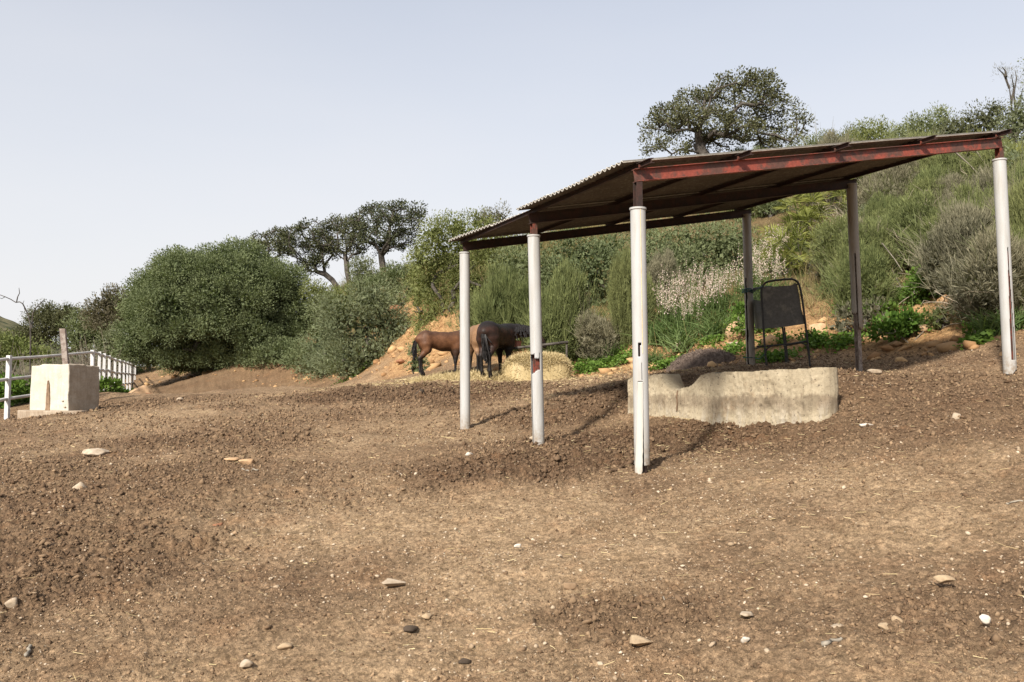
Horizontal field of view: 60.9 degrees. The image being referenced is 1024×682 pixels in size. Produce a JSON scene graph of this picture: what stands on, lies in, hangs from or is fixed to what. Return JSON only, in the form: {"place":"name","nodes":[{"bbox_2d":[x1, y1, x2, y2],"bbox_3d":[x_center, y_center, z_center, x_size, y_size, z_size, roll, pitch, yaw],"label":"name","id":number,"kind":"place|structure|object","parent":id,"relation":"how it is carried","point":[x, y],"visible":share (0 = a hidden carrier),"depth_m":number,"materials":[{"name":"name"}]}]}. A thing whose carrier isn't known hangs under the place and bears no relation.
{"place":"outdoors","nodes":[
{"label":"outdoors","id":0,"kind":"place"},
{"bbox_2d":[0,159,1023,681],"bbox_3d":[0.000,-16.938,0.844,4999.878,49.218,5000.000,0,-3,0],"label":"ground","id":1,"kind":"structure","parent":0,"point":[912,533],"depth_m":5.87,"materials":[{"name":"soil"}]},
{"bbox_2d":[0,371,30,407],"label":"leafy plant","id":2,"kind":"object","parent":1,"relation":"on","point":[19,387],"visible":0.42,"depth_m":19.28,"materials":[{"name":"green plant"}]},
{"bbox_2d":[0,328,59,374],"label":"evergreen bush","id":3,"kind":"object","parent":1,"relation":"on","point":[7,342],"visible":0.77,"depth_m":41.57,"materials":[{"name":"green plant"}]},
{"bbox_2d":[9,299,80,365],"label":"evergreen bush","id":4,"kind":"object","parent":1,"relation":"on","point":[47,316],"visible":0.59,"depth_m":55.48,"materials":[{"name":"green plant"}]},
{"bbox_2d":[17,364,98,418],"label":"concrete block","id":5,"kind":"structure","parent":1,"relation":"on","point":[65,388],"depth_m":16.19,"materials":[{"name":"concrete"}]},
{"bbox_2d":[59,329,68,363],"bbox_3d":[-9.502,0.706,18.582,0.340,1.943,0.069,0,-3,0],"label":"steel post","id":6,"kind":"object","parent":1,"relation":"on","point":[64,346],"visible":0.47,"depth_m":18.58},
{"bbox_2d":[0,350,135,419],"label":"white fence","id":7,"kind":"object","parent":1,"relation":"on","point":[7,379],"visible":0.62,"depth_m":19.32,"materials":[{"name":"paint"}]},
{"bbox_2d":[50,305,113,363],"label":"evergreen bush","id":8,"kind":"object","parent":1,"relation":"on","point":[73,337],"visible":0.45,"depth_m":49.43,"materials":[{"name":"green plant"}]},
{"bbox_2d":[61,331,134,377],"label":"bare shrub","id":9,"kind":"object","parent":1,"relation":"on","point":[96,362],"visible":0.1,"depth_m":41.93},
{"bbox_2d":[77,282,130,347],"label":"evergreen bush","id":10,"kind":"object","parent":1,"relation":"on","point":[99,316],"visible":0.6,"depth_m":46.42,"materials":[{"name":"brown plant"}]},
{"bbox_2d":[83,321,136,376],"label":"evergreen bush","id":11,"kind":"object","parent":1,"relation":"on","point":[107,336],"visible":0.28,"depth_m":43.45,"materials":[{"name":"green plant"}]},
{"bbox_2d":[99,375,124,392],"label":"leafy plant","id":12,"kind":"object","parent":1,"relation":"on","point":[107,384],"visible":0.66,"depth_m":21.84,"materials":[{"name":"green plant"}]},
{"bbox_2d":[106,234,333,375],"bbox_3d":[-11.815,-1.479,37.222,10.404,6.384,8.283,0,-3,0],"label":"evergreen bush","id":13,"kind":"object","parent":1,"relation":"on","point":[227,304],"visible":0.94,"depth_m":35.86,"materials":[{"name":"green plant"}]},
{"bbox_2d":[245,225,296,258],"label":"oak tree","id":14,"kind":"object","parent":1,"relation":"on","point":[266,235],"visible":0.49,"depth_m":43.95,"materials":[{"name":"green plant"}]},
{"bbox_2d":[269,217,341,288],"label":"oak tree","id":15,"kind":"object","parent":1,"relation":"on","point":[306,244],"visible":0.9,"depth_m":40.82,"materials":[{"name":"green plant"}]},
{"bbox_2d":[291,283,351,365],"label":"evergreen bush","id":16,"kind":"object","parent":1,"relation":"on","point":[310,325],"visible":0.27,"depth_m":32.07,"materials":[{"name":"green plant"}]},
{"bbox_2d":[295,314,362,379],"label":"evergreen bush","id":17,"kind":"object","parent":1,"relation":"on","point":[314,346],"visible":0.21,"depth_m":30.54,"materials":[{"name":"green plant"}]},
{"bbox_2d":[297,276,366,328],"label":"evergreen bush","id":18,"kind":"object","parent":1,"relation":"on","point":[313,288],"visible":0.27,"depth_m":35.82,"materials":[{"name":"green plant"}]},
{"bbox_2d":[312,212,366,283],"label":"oak tree","id":19,"kind":"object","parent":1,"relation":"on","point":[350,242],"visible":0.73,"depth_m":40.70,"materials":[{"name":"green plant"}]},
{"bbox_2d":[291,273,413,383],"bbox_3d":[-5.635,-0.402,28.852,5.376,3.678,3.382,-2,-3,30],"label":"evergreen bush","id":20,"kind":"object","parent":1,"relation":"on","point":[337,364],"visible":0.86,"depth_m":28.16,"materials":[{"name":"green plant"}]},
{"bbox_2d":[343,253,380,285],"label":"evergreen bush","id":21,"kind":"object","parent":1,"relation":"on","point":[363,266],"visible":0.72,"depth_m":37.83,"materials":[{"name":"green plant"}]},
{"bbox_2d":[348,260,416,314],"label":"evergreen bush","id":22,"kind":"object","parent":1,"relation":"on","point":[398,274],"visible":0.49,"depth_m":35.41,"materials":[{"name":"green plant"}]},
{"bbox_2d":[343,198,427,269],"bbox_3d":[-5.788,-4.435,40.042,3.854,4.318,3.050,0,-3,0],"label":"oak tree","id":23,"kind":"object","parent":1,"relation":"on","point":[387,243],"visible":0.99,"depth_m":39.75,"materials":[{"name":"green plant"}]},
{"bbox_2d":[361,277,421,315],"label":"evergreen bush","id":24,"kind":"object","parent":1,"relation":"on","point":[404,293],"visible":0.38,"depth_m":31.54,"materials":[{"name":"green plant"}]},
{"bbox_2d":[401,260,428,336],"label":"evergreen bush","id":25,"kind":"object","parent":1,"relation":"on","point":[414,277],"visible":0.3,"depth_m":27.54,"materials":[{"name":"green plant"}]},
{"bbox_2d":[403,341,429,373],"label":"evergreen bush","id":26,"kind":"object","parent":1,"relation":"on","point":[414,365],"visible":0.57,"depth_m":22.25,"materials":[{"name":"green plant"}]},
{"bbox_2d":[410,330,459,375],"bbox_3d":[-1.455,0.259,19.536,1.671,1.067,0.466,1,-3,-16],"label":"horse","id":27,"kind":"object","parent":1,"relation":"on","point":[427,341],"visible":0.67,"depth_m":19.33},
{"bbox_2d":[400,206,520,342],"bbox_3d":[-1.518,-1.786,26.229,3.648,4.744,2.758,0,-3,0],"label":"flowering shrub","id":28,"kind":"object","parent":1,"relation":"on","point":[438,236],"visible":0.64,"depth_m":26.04,"materials":[{"name":"green plant"}]},
{"bbox_2d":[443,283,482,330],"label":"broom shrub","id":29,"kind":"object","parent":1,"relation":"on","point":[471,310],"visible":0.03,"depth_m":22.92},
{"bbox_2d":[405,369,523,382],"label":"straw litter","id":30,"kind":"object","parent":1,"relation":"on","point":[475,376],"visible":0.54,"depth_m":17.97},
{"bbox_2d":[470,324,487,372],"bbox_3d":[-0.746,0.197,19.071,0.506,1.168,1.771,1,-3,-10],"label":"horse","id":31,"kind":"object","parent":1,"relation":"on","point":[474,347],"visible":0.3,"depth_m":18.43},
{"bbox_2d":[445,248,527,356],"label":"broom shrub","id":32,"kind":"object","parent":1,"relation":"on","point":[485,309],"visible":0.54,"depth_m":21.20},
{"bbox_2d":[460,198,516,277],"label":"flowering shrub","id":33,"kind":"object","parent":1,"relation":"on","point":[500,214],"visible":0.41,"depth_m":29.11,"materials":[{"name":"green plant"}]},
{"bbox_2d":[476,321,546,377],"bbox_3d":[-0.137,0.196,18.544,0.733,1.208,1.941,-3,-4,42],"label":"horse","id":34,"kind":"object","parent":1,"relation":"on","point":[492,337],"visible":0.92,"depth_m":17.93},
{"bbox_2d":[0,329,1023,681],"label":"soil crumbs","id":35,"kind":"object","parent":1,"relation":"on","point":[522,413],"visible":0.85,"depth_m":8.11,"materials":[{"name":"soil"}]},
{"bbox_2d":[0,334,1023,681],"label":"dirt clods","id":36,"kind":"object","parent":1,"relation":"on","point":[588,622],"visible":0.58,"depth_m":5.58,"materials":[{"name":"soil"}]},
{"bbox_2d":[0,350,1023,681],"bbox_3d":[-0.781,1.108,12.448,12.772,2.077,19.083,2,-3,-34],"label":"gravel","id":37,"kind":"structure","parent":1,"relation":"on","point":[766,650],"depth_m":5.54,"materials":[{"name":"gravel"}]},
{"bbox_2d":[2,294,1023,681],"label":"loose straw","id":38,"kind":"object","parent":1,"relation":"on","point":[550,492],"visible":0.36,"depth_m":8.79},
{"bbox_2d":[495,265,548,345],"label":"broom shrub","id":39,"kind":"object","parent":1,"relation":"on","point":[525,290],"visible":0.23,"depth_m":21.12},
{"bbox_2d":[485,233,566,292],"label":"evergreen bush","id":40,"kind":"object","parent":1,"relation":"on","point":[523,262],"visible":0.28,"depth_m":23.28,"materials":[{"name":"green plant"}]},
{"bbox_2d":[499,350,573,380],"bbox_3d":[0.530,0.626,18.184,1.606,0.935,0.941,0,-3,0],"label":"hay pile","id":41,"kind":"object","parent":1,"relation":"on","point":[557,365],"visible":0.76,"depth_m":17.92,"materials":[{"name":"plant"}]},
{"bbox_2d":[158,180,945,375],"bbox_3d":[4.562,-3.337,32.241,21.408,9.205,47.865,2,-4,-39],"label":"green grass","id":42,"kind":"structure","parent":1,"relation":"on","point":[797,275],"depth_m":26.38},
{"bbox_2d":[504,240,607,362],"bbox_3d":[1.019,-0.505,20.399,2.205,3.822,2.728,2,-3,-35],"label":"broom shrub","id":43,"kind":"object","parent":1,"relation":"on","point":[555,315],"visible":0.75,"depth_m":19.98,"materials":[{"name":"plant"}]},
{"bbox_2d":[125,294,1023,386],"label":"rubble","id":44,"kind":"object","parent":1,"relation":"on","point":[942,347],"visible":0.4,"depth_m":16.26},
{"bbox_2d":[146,134,1020,375],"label":"dry grass","id":45,"kind":"structure","parent":1,"relation":"on","point":[755,240],"depth_m":22.02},
{"bbox_2d":[541,227,630,309],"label":"evergreen bush","id":46,"kind":"object","parent":1,"relation":"on","point":[599,251],"visible":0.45,"depth_m":22.89,"materials":[{"name":"green plant"}]},
{"bbox_2d":[557,273,621,363],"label":"broom shrub","id":47,"kind":"object","parent":1,"relation":"on","point":[598,330],"visible":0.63,"depth_m":19.64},
{"bbox_2d":[601,239,659,347],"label":"broom shrub","id":48,"kind":"object","parent":1,"relation":"on","point":[620,307],"visible":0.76,"depth_m":19.70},
{"bbox_2d":[647,278,677,336],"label":"flowering plant","id":49,"kind":"object","parent":1,"relation":"on","point":[658,301],"visible":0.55,"depth_m":19.50,"materials":[{"name":"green plant"}]},
{"bbox_2d":[331,282,998,385],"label":"weeds","id":50,"kind":"object","parent":1,"relation":"on","point":[591,365],"visible":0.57,"depth_m":16.21,"materials":[{"name":"green plant"}]},
{"bbox_2d":[647,237,693,304],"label":"broom shrub","id":51,"kind":"object","parent":1,"relation":"on","point":[654,268],"visible":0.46,"depth_m":21.64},
{"bbox_2d":[648,283,700,339],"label":"flowering plant","id":52,"kind":"object","parent":1,"relation":"on","point":[668,302],"visible":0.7,"depth_m":19.16,"materials":[{"name":"green plant"}]},
{"bbox_2d":[656,261,700,315],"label":"flowering plant","id":53,"kind":"object","parent":1,"relation":"on","point":[680,285],"visible":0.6,"depth_m":20.17,"materials":[{"name":"green plant"}]},
{"bbox_2d":[656,291,701,338],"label":"flowering plant","id":54,"kind":"object","parent":1,"relation":"on","point":[683,327],"visible":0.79,"depth_m":18.67,"materials":[{"name":"green plant"}]},
{"bbox_2d":[654,277,706,326],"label":"flowering plant","id":55,"kind":"object","parent":1,"relation":"on","point":[680,314],"visible":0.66,"depth_m":19.35,"materials":[{"name":"green plant"}]},
{"bbox_2d":[651,326,715,352],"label":"strap leaved plant","id":56,"kind":"object","parent":1,"relation":"on","point":[684,345],"visible":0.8,"depth_m":17.97,"materials":[{"name":"green plant"}]},
{"bbox_2d":[605,213,769,286],"bbox_3d":[4.606,-2.123,22.952,4.302,2.681,2.894,0,-3,0],"label":"evergreen bush","id":57,"kind":"object","parent":1,"relation":"on","point":[697,251],"visible":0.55,"depth_m":22.89,"materials":[{"name":"green plant"}]},
{"bbox_2d":[648,316,732,341],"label":"strap leaved plant","id":58,"kind":"object","parent":1,"relation":"on","point":[680,327],"visible":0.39,"depth_m":18.51,"materials":[{"name":"green plant"}]},
{"bbox_2d":[663,347,736,371],"bbox_3d":[3.518,0.445,16.195,1.402,0.744,0.904,0,-3,0],"label":"manure heap","id":59,"kind":"object","parent":1,"relation":"on","point":[698,357],"visible":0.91,"depth_m":15.99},
{"bbox_2d":[679,262,732,323],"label":"flowering plant","id":60,"kind":"object","parent":1,"relation":"on","point":[723,280],"visible":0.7,"depth_m":18.96,"materials":[{"name":"green plant"}]},
{"bbox_2d":[682,312,738,333],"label":"strap leaved plant","id":61,"kind":"object","parent":1,"relation":"on","point":[717,325],"visible":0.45,"depth_m":17.97,"materials":[{"name":"green plant"}]},
{"bbox_2d":[694,267,735,324],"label":"flowering plant","id":62,"kind":"object","parent":1,"relation":"on","point":[713,292],"visible":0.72,"depth_m":18.93,"materials":[{"name":"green plant"}]},
{"bbox_2d":[637,65,817,158],"bbox_3d":[8.940,-9.045,37.016,7.419,5.049,4.252,0,-3,0],"label":"oak tree","id":63,"kind":"object","parent":1,"relation":"on","point":[704,139],"visible":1,"depth_m":36.46,"materials":[{"name":"green plant"}]},
{"bbox_2d":[448,129,1016,473],"bbox_3d":[2.471,-0.414,11.021,5.239,4.002,4.921,1,-3,-24],"label":"open shelter","id":64,"kind":"object","parent":1,"relation":"on","point":[636,193],"visible":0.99,"depth_m":9.99,"materials":[{"name":"white metal"}]},
{"bbox_2d":[628,367,838,427],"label":"concrete wall","id":65,"kind":"structure","parent":1,"relation":"on","point":[772,397],"depth_m":9.83,"materials":[{"name":"concrete"}]},
{"bbox_2d":[725,300,744,321],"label":"leafy plant","id":66,"kind":"object","parent":1,"relation":"on","point":[739,308],"visible":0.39,"depth_m":18.25,"materials":[{"name":"green plant"}]},
{"bbox_2d":[722,314,781,335],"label":"leafy plant","id":67,"kind":"object","parent":1,"relation":"on","point":[739,327],"visible":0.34,"depth_m":17.08,"materials":[{"name":"green plant"}]},
{"bbox_2d":[732,239,781,300],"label":"flowering plant","id":68,"kind":"object","parent":1,"relation":"on","point":[755,262],"visible":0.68,"depth_m":19.56,"materials":[{"name":"green plant"}]},
{"bbox_2d":[756,199,792,216],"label":"evergreen bush","id":69,"kind":"object","parent":1,"relation":"on","point":[774,204],"visible":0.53,"depth_m":27.50,"materials":[{"name":"green plant"}]},
{"bbox_2d":[752,278,810,366],"bbox_3d":[4.097,-0.228,13.701,0.882,1.434,1.386,0,-3,0],"label":"chair","id":70,"kind":"object","parent":1,"relation":"on","point":[777,306],"visible":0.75,"depth_m":13.06,"materials":[{"name":"black metal"}]},
{"bbox_2d":[753,244,810,273],"bbox_3d":[6.566,-1.937,21.241,1.559,0.980,1.843,-1,-3,23],"label":"fan palm","id":71,"kind":"object","parent":1,"relation":"on","point":[784,255],"visible":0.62,"depth_m":21.10,"materials":[{"name":"green plant"}]},
{"bbox_2d":[752,219,817,251],"bbox_3d":[7.382,-2.719,23.665,2.111,1.307,1.779,-1,-3,24],"label":"fan palm","id":72,"kind":"object","parent":1,"relation":"on","point":[786,235],"visible":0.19,"depth_m":23.39,"materials":[{"name":"green plant"}]},
{"bbox_2d":[752,218,827,271],"bbox_3d":[6.972,-2.212,21.564,2.669,1.529,2.383,2,-3,-33],"label":"fan palm","id":73,"kind":"object","parent":1,"relation":"on","point":[795,236],"visible":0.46,"depth_m":21.21,"materials":[{"name":"green plant"}]},
{"bbox_2d":[769,198,846,239],"bbox_3d":[8.308,-3.296,23.866,2.350,1.386,2.314,0,-3,0],"label":"fan palm","id":74,"kind":"object","parent":1,"relation":"on","point":[804,214],"visible":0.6,"depth_m":23.59,"materials":[{"name":"green plant"}]},
{"bbox_2d":[775,178,861,216],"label":"shrub","id":75,"kind":"object","parent":1,"relation":"on","point":[809,198],"visible":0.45,"depth_m":25.29,"materials":[{"name":"green plant"}]},
{"bbox_2d":[791,121,861,145],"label":"evergreen bush","id":76,"kind":"object","parent":1,"relation":"on","point":[809,141],"visible":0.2,"depth_m":33.12,"materials":[{"name":"green plant"}]},
{"bbox_2d":[797,112,900,184],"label":"broom shrub","id":77,"kind":"object","parent":1,"relation":"on","point":[827,136],"visible":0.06,"depth_m":28.98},
{"bbox_2d":[788,190,910,278],"bbox_3d":[7.585,-2.220,18.845,3.104,1.990,3.126,-1,-3,26],"label":"broom shrub","id":78,"kind":"object","parent":1,"relation":"on","point":[827,243],"visible":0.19,"depth_m":18.73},
{"bbox_2d":[823,294,888,338],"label":"evergreen bush","id":79,"kind":"object","parent":1,"relation":"on","point":[846,314],"visible":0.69,"depth_m":15.57,"materials":[{"name":"green plant"}]},
{"bbox_2d":[801,236,915,314],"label":"broom shrub","id":80,"kind":"object","parent":1,"relation":"on","point":[875,280],"visible":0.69,"depth_m":16.12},
{"bbox_2d":[812,196,904,276],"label":"broom shrub","id":81,"kind":"object","parent":1,"relation":"on","point":[872,227],"visible":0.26,"depth_m":17.80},
{"bbox_2d":[818,164,915,218],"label":"broom shrub","id":82,"kind":"object","parent":1,"relation":"on","point":[864,196],"visible":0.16,"depth_m":22.45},
{"bbox_2d":[847,297,901,319],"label":"leafy plant","id":83,"kind":"object","parent":1,"relation":"on","point":[889,306],"visible":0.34,"depth_m":15.70,"materials":[{"name":"green plant"}]},
{"bbox_2d":[830,114,920,140],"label":"evergreen bush","id":84,"kind":"object","parent":1,"relation":"on","point":[869,133],"visible":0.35,"depth_m":30.21,"materials":[{"name":"green plant"}]},
{"bbox_2d":[858,183,905,222],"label":"broom shrub","id":85,"kind":"object","parent":1,"relation":"on","point":[873,208],"visible":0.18,"depth_m":21.31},
{"bbox_2d":[844,132,934,194],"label":"broom shrub","id":86,"kind":"object","parent":1,"relation":"on","point":[902,170],"visible":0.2,"depth_m":22.53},
{"bbox_2d":[864,306,934,342],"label":"leafy plant","id":87,"kind":"object","parent":1,"relation":"on","point":[902,323],"visible":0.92,"depth_m":14.28,"materials":[{"name":"green plant"}]},
{"bbox_2d":[863,158,958,197],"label":"broom shrub","id":88,"kind":"object","parent":1,"relation":"on","point":[915,168],"visible":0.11,"depth_m":22.43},
{"bbox_2d":[871,163,956,270],"bbox_3d":[8.659,-2.511,18.267,2.945,2.274,2.437,1,-3,-12],"label":"broom shrub","id":89,"kind":"object","parent":1,"relation":"on","point":[910,206],"visible":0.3,"depth_m":17.99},
{"bbox_2d":[900,275,938,299],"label":"leafy plant","id":90,"kind":"object","parent":1,"relation":"on","point":[922,291],"visible":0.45,"depth_m":15.58,"materials":[{"name":"green plant"}]},
{"bbox_2d":[881,101,960,138],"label":"evergreen bush","id":91,"kind":"object","parent":1,"relation":"on","point":[917,124],"visible":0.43,"depth_m":28.14,"materials":[{"name":"green plant"}]},
{"bbox_2d":[873,157,968,206],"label":"broom shrub","id":92,"kind":"object","parent":1,"relation":"on","point":[921,180],"visible":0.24,"depth_m":21.28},
{"bbox_2d":[879,189,994,266],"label":"broom shrub","id":93,"kind":"object","parent":1,"relation":"on","point":[913,235],"visible":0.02,"depth_m":16.85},
{"bbox_2d":[914,297,960,333],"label":"evergreen bush","id":94,"kind":"object","parent":1,"relation":"on","point":[939,324],"visible":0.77,"depth_m":14.05,"materials":[{"name":"green plant"}]},
{"bbox_2d":[908,131,974,184],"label":"broom shrub","id":95,"kind":"object","parent":1,"relation":"on","point":[947,160],"visible":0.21,"depth_m":22.07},
{"bbox_2d":[892,163,993,251],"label":"broom shrub","id":96,"kind":"object","parent":1,"relation":"on","point":[966,189],"visible":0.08,"depth_m":17.00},
{"bbox_2d":[897,182,995,292],"bbox_3d":[7.841,-1.798,15.052,2.582,2.085,2.368,1,-3,-12],"label":"broom shrub","id":97,"kind":"object","parent":1,"relation":"on","point":[968,220],"visible":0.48,"depth_m":14.88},
{"bbox_2d":[927,168,969,206],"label":"broom shrub","id":98,"kind":"object","parent":1,"relation":"on","point":[952,178],"visible":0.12,"depth_m":21.01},
{"bbox_2d":[908,222,1023,329],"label":"broom shrub","id":99,"kind":"object","parent":1,"relation":"on","point":[956,283],"visible":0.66,"depth_m":12.80,"materials":[{"name":"plant"}]},
{"bbox_2d":[934,97,1022,138],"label":"evergreen bush","id":100,"kind":"object","parent":1,"relation":"on","point":[981,117],"visible":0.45,"depth_m":26.04,"materials":[{"name":"green plant"}]},
{"bbox_2d":[947,139,1023,201],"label":"broom shrub","id":101,"kind":"object","parent":1,"relation":"on","point":[982,175],"visible":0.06,"depth_m":17.42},
{"bbox_2d":[950,305,1023,336],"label":"strap leaved plant","id":102,"kind":"object","parent":1,"relation":"on","point":[981,327],"visible":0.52,"depth_m":12.43,"materials":[{"name":"green plant"}]},
{"bbox_2d":[951,212,1023,311],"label":"broom shrub","id":103,"kind":"object","parent":1,"relation":"on","point":[1017,233],"visible":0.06,"depth_m":12.95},
{"bbox_2d":[955,162,1023,248],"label":"broom shrub","id":104,"kind":"object","parent":1,"relation":"on","point":[1018,197],"visible":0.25,"depth_m":13.46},
{"bbox_2d":[955,122,1023,180],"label":"broom shrub","id":105,"kind":"object","parent":1,"relation":"on","point":[985,155],"visible":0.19,"depth_m":21.15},
{"bbox_2d":[969,306,1023,332],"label":"strap leaved plant","id":106,"kind":"object","parent":1,"relation":"on","point":[1019,323],"visible":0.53,"depth_m":12.29,"materials":[{"name":"green plant"}]},
{"bbox_2d":[986,94,1023,144],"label":"evergreen bush","id":107,"kind":"object","parent":1,"relation":"on","point":[1018,123],"visible":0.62,"depth_m":24.47,"materials":[{"name":"green plant"}]},
{"bbox_2d":[991,62,1023,134],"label":"wispy tree","id":108,"kind":"object","parent":1,"relation":"on","point":[1005,73],"visible":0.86,"depth_m":24.88,"materials":[{"name":"brown plant"}]},
{"bbox_2d":[0,0,1023,365],"label":"sky","id":109,"kind":"structure","parent":0,"point":[130,129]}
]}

